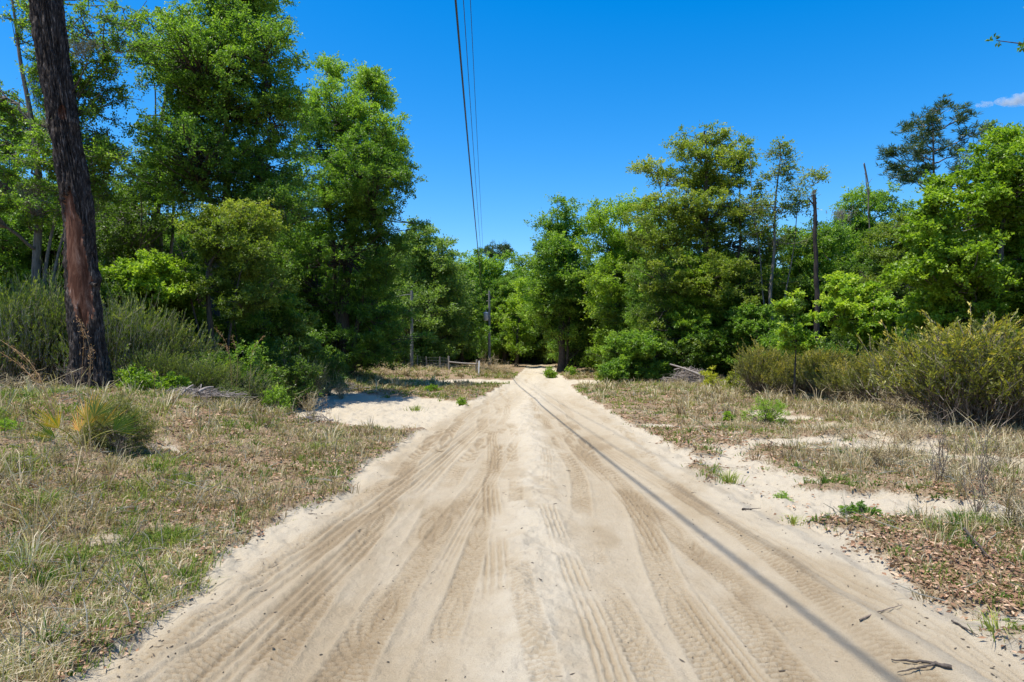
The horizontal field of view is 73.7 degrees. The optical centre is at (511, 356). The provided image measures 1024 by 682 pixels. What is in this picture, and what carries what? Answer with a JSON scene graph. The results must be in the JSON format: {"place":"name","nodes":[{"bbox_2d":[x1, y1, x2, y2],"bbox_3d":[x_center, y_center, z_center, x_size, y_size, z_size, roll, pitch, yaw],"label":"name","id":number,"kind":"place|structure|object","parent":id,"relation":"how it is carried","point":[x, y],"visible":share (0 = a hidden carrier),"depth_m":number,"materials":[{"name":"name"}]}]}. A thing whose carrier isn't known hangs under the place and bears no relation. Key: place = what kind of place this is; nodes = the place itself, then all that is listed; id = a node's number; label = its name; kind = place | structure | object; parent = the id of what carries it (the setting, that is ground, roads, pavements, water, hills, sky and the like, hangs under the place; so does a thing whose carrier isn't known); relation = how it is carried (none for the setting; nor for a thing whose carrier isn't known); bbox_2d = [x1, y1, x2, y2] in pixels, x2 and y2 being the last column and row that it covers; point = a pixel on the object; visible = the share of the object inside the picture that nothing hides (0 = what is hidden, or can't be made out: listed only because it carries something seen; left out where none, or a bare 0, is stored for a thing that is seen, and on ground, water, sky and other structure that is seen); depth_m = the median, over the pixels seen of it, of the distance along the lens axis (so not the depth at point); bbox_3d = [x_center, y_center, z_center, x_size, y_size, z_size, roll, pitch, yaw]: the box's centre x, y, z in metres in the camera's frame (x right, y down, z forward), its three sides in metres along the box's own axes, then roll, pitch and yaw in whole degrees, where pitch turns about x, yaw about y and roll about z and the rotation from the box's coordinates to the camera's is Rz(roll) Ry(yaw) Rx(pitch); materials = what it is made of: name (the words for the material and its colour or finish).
{"place":"outdoors","nodes":[
{"label":"outdoors","id":0,"kind":"place"},
{"bbox_2d":[0,356,1023,681],"bbox_3d":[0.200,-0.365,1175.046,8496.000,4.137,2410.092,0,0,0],"label":"ground","id":1,"kind":"structure","parent":0,"point":[356,408],"depth_m":8.36,"materials":[{"name":"sand"}]},
{"bbox_2d":[0,341,57,420],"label":"dry grass stalks","id":2,"kind":"object","parent":1,"relation":"on","point":[21,366],"visible":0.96,"depth_m":9.50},
{"bbox_2d":[0,262,63,309],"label":"scrub bush","id":3,"kind":"object","parent":1,"relation":"on","point":[5,286],"depth_m":20.51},
{"bbox_2d":[0,276,66,385],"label":"scrub bush","id":4,"kind":"object","parent":1,"relation":"on","point":[8,334],"visible":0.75,"depth_m":16.60,"materials":[{"name":"plant"}]},
{"bbox_2d":[1,482,82,512],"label":"grass tuft","id":5,"kind":"object","parent":1,"relation":"on","point":[41,498],"visible":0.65,"depth_m":6.04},
{"bbox_2d":[0,365,87,389],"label":"dead shrub","id":6,"kind":"object","parent":1,"relation":"on","point":[18,384],"visible":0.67,"depth_m":12.98,"materials":[{"name":"plant"}]},
{"bbox_2d":[32,433,88,465],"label":"dead shrub","id":7,"kind":"object","parent":1,"relation":"on","point":[57,455],"visible":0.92,"depth_m":7.57,"materials":[{"name":"plant"}]},
{"bbox_2d":[0,256,129,386],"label":"scrub bush","id":8,"kind":"object","parent":1,"relation":"on","point":[52,292],"visible":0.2,"depth_m":17.29,"materials":[{"name":"plant"}]},
{"bbox_2d":[28,0,115,388],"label":"dead pine trunk","id":9,"kind":"object","parent":1,"relation":"on","point":[82,276],"visible":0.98,"depth_m":13.81,"materials":[{"name":"brown wood"}]},
{"bbox_2d":[0,93,147,304],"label":"broadleaf tree","id":10,"kind":"object","parent":1,"relation":"on","point":[18,260],"visible":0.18,"depth_m":28.28,"materials":[{"name":"green plant"}]},
{"bbox_2d":[0,0,162,296],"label":"broadleaf tree","id":11,"kind":"object","parent":1,"relation":"on","point":[102,153],"visible":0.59,"depth_m":20.58,"materials":[{"name":"green plant"}]},
{"bbox_2d":[68,36,101,65],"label":"spanish moss","id":12,"kind":"object","parent":11,"relation":"hanging from","point":[80,46],"visible":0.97,"depth_m":19.93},
{"bbox_2d":[24,389,148,445],"bbox_3d":[-5.237,0.743,8.429,1.357,0.759,0.807,0,0,-35],"label":"saw palmetto","id":13,"kind":"object","parent":1,"relation":"on","point":[116,425],"visible":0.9,"depth_m":8.38,"materials":[{"name":"plant"}]},
{"bbox_2d":[47,281,174,375],"bbox_3d":[-9.902,-0.305,16.997,2.798,3.240,2.846,0,0,36],"label":"scrub bush","id":14,"kind":"object","parent":1,"relation":"on","point":[130,330],"visible":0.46,"depth_m":16.63,"materials":[{"name":"plant"}]},
{"bbox_2d":[68,392,166,455],"bbox_3d":[-5.073,0.889,8.816,1.246,0.882,1.081,0,0,0],"label":"needle bush","id":15,"kind":"object","parent":1,"relation":"on","point":[145,436],"visible":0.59,"depth_m":8.74,"materials":[{"name":"plant"}]},
{"bbox_2d":[58,10,205,322],"bbox_3d":[-14.573,-6.354,26.183,4.630,15.047,6.898,0,0,0],"label":"broadleaf tree","id":16,"kind":"object","parent":1,"relation":"on","point":[116,241],"visible":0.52,"depth_m":25.76,"materials":[{"name":"green plant"}]},
{"bbox_2d":[100,279,163,323],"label":"understory sapling","id":17,"kind":"object","parent":1,"relation":"on","point":[114,289],"visible":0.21,"depth_m":19.46,"materials":[{"name":"green plant"}]},
{"bbox_2d":[113,363,170,390],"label":"leafy shrub","id":18,"kind":"object","parent":1,"relation":"on","point":[134,372],"visible":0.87,"depth_m":14.06,"materials":[{"name":"green plant"}]},
{"bbox_2d":[98,248,200,328],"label":"maple sapling","id":19,"kind":"object","parent":1,"relation":"on","point":[153,274],"visible":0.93,"depth_m":19.55,"materials":[{"name":"green plant"}]},
{"bbox_2d":[114,339,199,381],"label":"scrub bush","id":20,"kind":"object","parent":1,"relation":"on","point":[157,364],"visible":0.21,"depth_m":16.24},
{"bbox_2d":[105,286,213,370],"bbox_3d":[-9.664,-0.170,17.937,3.056,3.352,2.950,0,0,22],"label":"scrub bush","id":21,"kind":"object","parent":1,"relation":"on","point":[171,333],"visible":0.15,"depth_m":17.91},
{"bbox_2d":[114,227,206,281],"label":"woodland tree","id":22,"kind":"object","parent":1,"relation":"on","point":[183,238],"visible":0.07,"depth_m":38.58,"materials":[{"name":"green plant"}]},
{"bbox_2d":[128,517,225,547],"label":"grass tuft","id":23,"kind":"object","parent":1,"relation":"on","point":[176,531],"visible":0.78,"depth_m":5.57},
{"bbox_2d":[161,371,193,389],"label":"leafy shrub","id":24,"kind":"object","parent":1,"relation":"on","point":[174,381],"visible":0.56,"depth_m":14.69,"materials":[{"name":"green plant"}]},
{"bbox_2d":[148,312,228,367],"bbox_3d":[-9.360,0.138,19.001,2.969,2.789,2.919,0,0,-20],"label":"scrub bush","id":25,"kind":"object","parent":1,"relation":"on","point":[197,347],"visible":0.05,"depth_m":18.93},
{"bbox_2d":[158,290,224,343],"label":"bush","id":26,"kind":"object","parent":1,"relation":"on","point":[200,312],"visible":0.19,"depth_m":20.94,"materials":[{"name":"green plant"}]},
{"bbox_2d":[161,349,248,399],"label":"scrub bush","id":27,"kind":"object","parent":1,"relation":"on","point":[215,375],"visible":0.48,"depth_m":16.28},
{"bbox_2d":[165,384,247,397],"bbox_3d":[-7.067,0.729,14.465,3.158,0.304,1.936,0,0,-18],"label":"brush pile","id":28,"kind":"object","parent":1,"relation":"on","point":[207,392],"visible":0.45,"depth_m":14.39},
{"bbox_2d":[106,0,329,333],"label":"broadleaf tree","id":29,"kind":"object","parent":1,"relation":"on","point":[198,69],"visible":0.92,"depth_m":22.78,"materials":[{"name":"green plant"}]},
{"bbox_2d":[189,350,249,375],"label":"leafy bush","id":30,"kind":"object","parent":1,"relation":"on","point":[217,358],"visible":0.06,"depth_m":17.65,"materials":[{"name":"green plant"}]},
{"bbox_2d":[202,296,263,360],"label":"understory sapling","id":31,"kind":"object","parent":1,"relation":"on","point":[221,322],"visible":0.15,"depth_m":22.11,"materials":[{"name":"green plant"}]},
{"bbox_2d":[209,377,256,403],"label":"leafy shrub","id":32,"kind":"object","parent":1,"relation":"on","point":[233,389],"visible":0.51,"depth_m":15.39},
{"bbox_2d":[169,195,302,360],"bbox_3d":[-8.162,-1.604,20.844,3.830,6.436,4.270,0,0,19],"label":"broadleaf tree","id":33,"kind":"object","parent":1,"relation":"on","point":[223,237],"visible":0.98,"depth_m":20.18,"materials":[{"name":"green plant"}]},
{"bbox_2d":[220,361,281,409],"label":"scrub bush","id":34,"kind":"object","parent":1,"relation":"on","point":[256,387],"visible":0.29,"depth_m":17.09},
{"bbox_2d":[221,340,287,407],"bbox_3d":[-6.901,0.576,18.059,1.990,2.081,1.959,0,0,0],"label":"leafy bush","id":35,"kind":"object","parent":1,"relation":"on","point":[254,363],"visible":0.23,"depth_m":17.82,"materials":[{"name":"green plant"}]},
{"bbox_2d":[218,285,303,366],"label":"understory sapling","id":36,"kind":"object","parent":1,"relation":"on","point":[264,325],"visible":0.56,"depth_m":21.62,"materials":[{"name":"green plant"}]},
{"bbox_2d":[258,382,293,411],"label":"leafy shrub","id":37,"kind":"object","parent":1,"relation":"on","point":[274,400],"visible":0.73,"depth_m":16.96,"materials":[{"name":"green plant"}]},
{"bbox_2d":[266,334,325,408],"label":"leafy bush","id":38,"kind":"object","parent":1,"relation":"on","point":[279,361],"visible":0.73,"depth_m":19.82,"materials":[{"name":"green plant"}]},
{"bbox_2d":[263,296,333,402],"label":"understory sapling","id":39,"kind":"object","parent":1,"relation":"on","point":[296,330],"visible":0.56,"depth_m":22.23,"materials":[{"name":"green plant"}]},
{"bbox_2d":[282,351,330,407],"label":"scrub bush","id":40,"kind":"object","parent":1,"relation":"on","point":[318,383],"visible":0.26,"depth_m":20.92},
{"bbox_2d":[312,345,351,395],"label":"leafy bush","id":41,"kind":"object","parent":1,"relation":"on","point":[332,365],"visible":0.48,"depth_m":26.83,"materials":[{"name":"green plant"}]},
{"bbox_2d":[264,50,438,376],"bbox_3d":[-8.935,-7.495,36.344,9.433,17.487,12.572,0,0,0],"label":"broadleaf tree","id":42,"kind":"object","parent":1,"relation":"on","point":[365,175],"visible":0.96,"depth_m":34.71,"materials":[{"name":"green plant"}]},
{"bbox_2d":[376,214,482,365],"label":"broadleaf tree","id":43,"kind":"object","parent":1,"relation":"on","point":[437,294],"visible":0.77,"depth_m":58.07,"materials":[{"name":"green plant"}]},
{"bbox_2d":[437,277,480,363],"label":"woodland tree","id":44,"kind":"object","parent":1,"relation":"on","point":[462,347],"visible":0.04,"depth_m":83.54,"materials":[{"name":"green plant"}]},
{"bbox_2d":[445,250,493,365],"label":"broadleaf tree","id":45,"kind":"object","parent":1,"relation":"on","point":[485,328],"visible":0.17,"depth_m":85.16,"materials":[{"name":"green plant"}]},
{"bbox_2d":[483,291,490,364],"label":"utility pole","id":46,"kind":"object","parent":1,"relation":"on","point":[486,315],"visible":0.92,"depth_m":85.86,"materials":[{"name":"grey wood"}]},
{"bbox_2d":[455,0,486,306],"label":"power line","id":47,"kind":"object","parent":46,"relation":"attached to","point":[457,21],"visible":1,"depth_m":17.64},
{"bbox_2d":[478,239,514,263],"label":"pine tree","id":48,"kind":"object","parent":1,"relation":"on","point":[500,248],"visible":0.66,"depth_m":131.30,"materials":[{"name":"green plant"}]},
{"bbox_2d":[462,247,546,362],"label":"broadleaf tree","id":49,"kind":"object","parent":1,"relation":"on","point":[491,268],"visible":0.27,"depth_m":104.24,"materials":[{"name":"green plant"}]},
{"bbox_2d":[476,275,533,363],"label":"woodland tree","id":50,"kind":"object","parent":1,"relation":"on","point":[503,290],"visible":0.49,"depth_m":100.64,"materials":[{"name":"green plant"}]},
{"bbox_2d":[0,358,1023,681],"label":"dry grass","id":51,"kind":"structure","parent":1,"relation":"on","point":[34,672],"depth_m":7.24,"materials":[{"name":"plant"}]},
{"bbox_2d":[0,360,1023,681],"bbox_3d":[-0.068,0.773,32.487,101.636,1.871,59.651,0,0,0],"label":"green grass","id":52,"kind":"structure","parent":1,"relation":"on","point":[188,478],"depth_m":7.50,"materials":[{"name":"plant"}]},
{"bbox_2d":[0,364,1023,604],"bbox_3d":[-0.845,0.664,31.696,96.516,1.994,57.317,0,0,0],"label":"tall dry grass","id":53,"kind":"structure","parent":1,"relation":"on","point":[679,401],"depth_m":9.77,"materials":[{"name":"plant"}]},
{"bbox_2d":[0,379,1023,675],"bbox_3d":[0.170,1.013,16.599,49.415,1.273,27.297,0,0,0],"label":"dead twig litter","id":54,"kind":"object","parent":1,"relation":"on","point":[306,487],"visible":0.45,"depth_m":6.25,"materials":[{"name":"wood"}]},
{"bbox_2d":[0,368,1023,537],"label":"tall dry stalks","id":55,"kind":"object","parent":1,"relation":"on","point":[376,386],"visible":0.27,"depth_m":10.79,"materials":[{"name":"plant"}]},
{"bbox_2d":[0,385,1023,664],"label":"green grass clumps","id":56,"kind":"object","parent":1,"relation":"on","point":[40,581],"visible":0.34,"depth_m":5.22,"materials":[{"name":"plant"}]},
{"bbox_2d":[0,388,1023,678],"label":"weeds","id":57,"kind":"object","parent":1,"relation":"on","point":[372,434],"visible":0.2,"depth_m":7.36,"materials":[{"name":"green plant"}]},
{"bbox_2d":[0,381,1023,681],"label":"fallen leaves","id":58,"kind":"object","parent":1,"relation":"on","point":[950,575],"depth_m":6.07,"materials":[{"name":"plant"}]},
{"bbox_2d":[490,277,543,366],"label":"broadleaf tree","id":59,"kind":"object","parent":1,"relation":"on","point":[514,340],"visible":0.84,"depth_m":91.51,"materials":[{"name":"green plant"}]},
{"bbox_2d":[505,252,541,279],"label":"broadleaf tree","id":60,"kind":"object","parent":1,"relation":"on","point":[523,260],"visible":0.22,"depth_m":124.45,"materials":[{"name":"green plant"}]},
{"bbox_2d":[515,192,605,372],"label":"broadleaf tree","id":61,"kind":"object","parent":1,"relation":"on","point":[555,297],"visible":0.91,"depth_m":60.86,"materials":[{"name":"green plant"}]},
{"bbox_2d":[570,186,673,365],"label":"broadleaf tree","id":62,"kind":"object","parent":1,"relation":"on","point":[598,223],"visible":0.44,"depth_m":52.36,"materials":[{"name":"green plant"}]},
{"bbox_2d":[585,257,673,369],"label":"woodland tree","id":63,"kind":"object","parent":1,"relation":"on","point":[620,319],"visible":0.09,"depth_m":52.47,"materials":[{"name":"green plant"}]},
{"bbox_2d":[594,328,674,382],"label":"bush","id":64,"kind":"object","parent":1,"relation":"on","point":[631,354],"visible":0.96,"depth_m":37.27,"materials":[{"name":"green plant"}]},
{"bbox_2d":[608,256,679,337],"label":"woodland tree","id":65,"kind":"object","parent":1,"relation":"on","point":[634,293],"visible":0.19,"depth_m":43.54,"materials":[{"name":"green plant"}]},
{"bbox_2d":[644,366,724,384],"bbox_3d":[9.259,0.974,35.073,5.061,1.015,3.528,0,0,0],"label":"brush pile","id":66,"kind":"object","parent":1,"relation":"on","point":[689,376],"visible":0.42,"depth_m":34.80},
{"bbox_2d":[653,338,718,376],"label":"bush","id":67,"kind":"object","parent":1,"relation":"on","point":[689,358],"visible":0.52,"depth_m":37.49,"materials":[{"name":"green plant"}]},
{"bbox_2d":[653,319,737,377],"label":"understory sapling","id":68,"kind":"object","parent":1,"relation":"on","point":[703,335],"visible":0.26,"depth_m":38.08,"materials":[{"name":"green plant"}]},
{"bbox_2d":[661,249,747,377],"bbox_3d":[11.088,-2.379,39.782,5.443,7.784,5.617,0,0,-31],"label":"woodland tree","id":69,"kind":"object","parent":1,"relation":"on","point":[689,321],"visible":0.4,"depth_m":38.68,"materials":[{"name":"green plant"}]},
{"bbox_2d":[616,119,808,368],"bbox_3d":[11.752,-6.226,40.140,10.631,15.385,9.428,0,0,18],"label":"broadleaf tree","id":70,"kind":"object","parent":1,"relation":"on","point":[686,234],"visible":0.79,"depth_m":39.23,"materials":[{"name":"green plant"}]},
{"bbox_2d":[710,298,785,375],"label":"understory sapling","id":71,"kind":"object","parent":1,"relation":"on","point":[745,329],"visible":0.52,"depth_m":36.15,"materials":[{"name":"green plant"}]},
{"bbox_2d":[719,254,795,340],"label":"woodland tree","id":72,"kind":"object","parent":1,"relation":"on","point":[758,268],"visible":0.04,"depth_m":42.86,"materials":[{"name":"green plant"}]},
{"bbox_2d":[727,337,792,394],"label":"scrub bush","id":73,"kind":"object","parent":1,"relation":"on","point":[748,373],"visible":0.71,"depth_m":24.68,"materials":[{"name":"plant"}]},
{"bbox_2d":[739,394,790,423],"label":"leafy shrub","id":74,"kind":"object","parent":1,"relation":"on","point":[769,416],"visible":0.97,"depth_m":15.36,"materials":[{"name":"green plant"}]},
{"bbox_2d":[734,135,831,340],"bbox_3d":[14.840,-5.314,37.419,5.003,13.203,4.692,0,0,-41],"label":"broadleaf tree","id":75,"kind":"object","parent":1,"relation":"on","point":[814,174],"visible":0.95,"depth_m":37.68,"materials":[{"name":"green plant"}]},
{"bbox_2d":[753,356,812,393],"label":"scrub bush","id":76,"kind":"object","parent":1,"relation":"on","point":[775,376],"visible":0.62,"depth_m":23.54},
{"bbox_2d":[749,322,837,363],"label":"undergrowth bush","id":77,"kind":"object","parent":1,"relation":"on","point":[773,338],"visible":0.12,"depth_m":32.96,"materials":[{"name":"green plant"}]},
{"bbox_2d":[770,287,825,398],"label":"sapling","id":78,"kind":"object","parent":1,"relation":"on","point":[798,341],"visible":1,"depth_m":21.89,"materials":[{"name":"green plant"}]},
{"bbox_2d":[808,189,819,348],"bbox_3d":[14.606,-3.458,32.959,0.817,9.292,0.342,0,0,-24],"label":"dead snag","id":79,"kind":"object","parent":1,"relation":"on","point":[816,279],"visible":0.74,"depth_m":32.92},
{"bbox_2d":[777,342,858,396],"bbox_3d":[10.600,0.379,23.467,2.923,2.077,2.742,0,0,33],"label":"scrub bush","id":80,"kind":"object","parent":1,"relation":"on","point":[811,362],"visible":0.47,"depth_m":23.11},
{"bbox_2d":[762,214,879,334],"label":"broadleaf tree","id":81,"kind":"object","parent":1,"relation":"on","point":[828,249],"visible":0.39,"depth_m":41.27,"materials":[{"name":"green plant"}]},
{"bbox_2d":[799,357,861,401],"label":"scrub bush","id":82,"kind":"object","parent":1,"relation":"on","point":[832,380],"visible":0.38,"depth_m":21.38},
{"bbox_2d":[820,323,892,357],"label":"undergrowth bush","id":83,"kind":"object","parent":1,"relation":"on","point":[845,346],"visible":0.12,"depth_m":34.71,"materials":[{"name":"green plant"}]},
{"bbox_2d":[808,270,912,361],"bbox_3d":[12.211,-0.816,23.711,3.543,4.519,3.057,0,0,-41],"label":"sapling","id":84,"kind":"object","parent":1,"relation":"on","point":[858,302],"visible":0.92,"depth_m":23.25,"materials":[{"name":"green plant"}]},
{"bbox_2d":[802,163,921,329],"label":"broadleaf tree","id":85,"kind":"object","parent":1,"relation":"on","point":[859,220],"visible":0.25,"depth_m":45.12,"materials":[{"name":"green plant"}]},
{"bbox_2d":[838,345,892,403],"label":"scrub bush","id":86,"kind":"object","parent":1,"relation":"on","point":[861,371],"visible":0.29,"depth_m":19.84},
{"bbox_2d":[822,263,913,345],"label":"woodland tree","id":87,"kind":"object","parent":1,"relation":"on","point":[856,267],"visible":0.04,"depth_m":37.27,"materials":[{"name":"green plant"}]},
{"bbox_2d":[844,382,906,412],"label":"dead shrub","id":88,"kind":"object","parent":1,"relation":"on","point":[889,404],"visible":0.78,"depth_m":16.97,"materials":[{"name":"plant"}]},
{"bbox_2d":[841,417,946,465],"bbox_3d":[4.806,1.139,8.862,1.067,0.672,1.318,0,0,9],"label":"dead shrub","id":89,"kind":"object","parent":1,"relation":"on","point":[879,454],"visible":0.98,"depth_m":8.97,"materials":[{"name":"plant"}]},
{"bbox_2d":[868,342,924,408],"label":"scrub bush","id":90,"kind":"object","parent":1,"relation":"on","point":[891,393],"visible":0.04,"depth_m":18.44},
{"bbox_2d":[869,402,938,444],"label":"dead shrub","id":91,"kind":"object","parent":1,"relation":"on","point":[907,433],"visible":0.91,"depth_m":11.98,"materials":[{"name":"plant"}]},
{"bbox_2d":[852,206,963,340],"bbox_3d":[20.903,-3.269,35.310,6.648,9.091,6.006,0,0,0],"label":"broadleaf tree","id":92,"kind":"object","parent":1,"relation":"on","point":[883,254],"visible":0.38,"depth_m":35.89,"materials":[{"name":"green plant"}]},
{"bbox_2d":[875,93,987,189],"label":"pine tree","id":93,"kind":"object","parent":1,"relation":"on","point":[931,120],"visible":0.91,"depth_m":53.55,"materials":[{"name":"green plant"}]},
{"bbox_2d":[842,302,1023,427],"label":"scrub bush","id":94,"kind":"object","parent":1,"relation":"on","point":[951,373],"visible":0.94,"depth_m":13.66,"materials":[{"name":"plant"}]},
{"bbox_2d":[920,402,963,482],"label":"dead shrub","id":95,"kind":"object","parent":1,"relation":"on","point":[938,454],"visible":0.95,"depth_m":7.94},
{"bbox_2d":[877,122,1023,335],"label":"sweetgum tree","id":96,"kind":"object","parent":1,"relation":"on","point":[954,274],"visible":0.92,"depth_m":19.31,"materials":[{"name":"green plant"}]},
{"bbox_2d":[933,445,1023,526],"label":"dead shrub","id":97,"kind":"object","parent":1,"relation":"on","point":[1012,504],"visible":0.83,"depth_m":6.01,"materials":[{"name":"plant"}]},
{"bbox_2d":[953,405,1021,513],"bbox_3d":[4.779,1.064,6.936,0.453,1.168,0.602,0,0,-6],"label":"dead shrub","id":98,"kind":"object","parent":1,"relation":"on","point":[979,506],"visible":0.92,"depth_m":6.94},
{"bbox_2d":[958,119,1023,166],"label":"broadleaf tree","id":99,"kind":"object","parent":1,"relation":"on","point":[991,123],"visible":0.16,"depth_m":39.67,"materials":[{"name":"green plant"}]},
{"bbox_2d":[968,426,1023,467],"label":"dead shrub","id":100,"kind":"object","parent":1,"relation":"on","point":[1011,452],"visible":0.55,"depth_m":8.98,"materials":[{"name":"plant"}]},
{"bbox_2d":[0,0,1023,276],"label":"sky","id":101,"kind":"structure","parent":0,"point":[567,94],"materials":[{"name":"blue"}]},
{"bbox_2d":[57,361,1023,681],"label":"sand road","id":102,"kind":"structure","parent":0,"point":[481,523],"depth_m":4.88,"materials":[{"name":"sand"}]},
{"bbox_2d":[75,396,1023,681],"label":"twig debris","id":103,"kind":"object","parent":102,"relation":"on","point":[503,586],"visible":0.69,"depth_m":4.23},
{"bbox_2d":[838,500,882,515],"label":"leafy shrub","id":104,"kind":"object","parent":102,"relation":"on","point":[856,508],"visible":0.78,"depth_m":6.88,"materials":[{"name":"green plant"}]},
{"bbox_2d":[966,605,1022,642],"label":"grass tuft","id":105,"kind":"object","parent":102,"relation":"on","point":[990,628],"visible":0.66,"depth_m":3.78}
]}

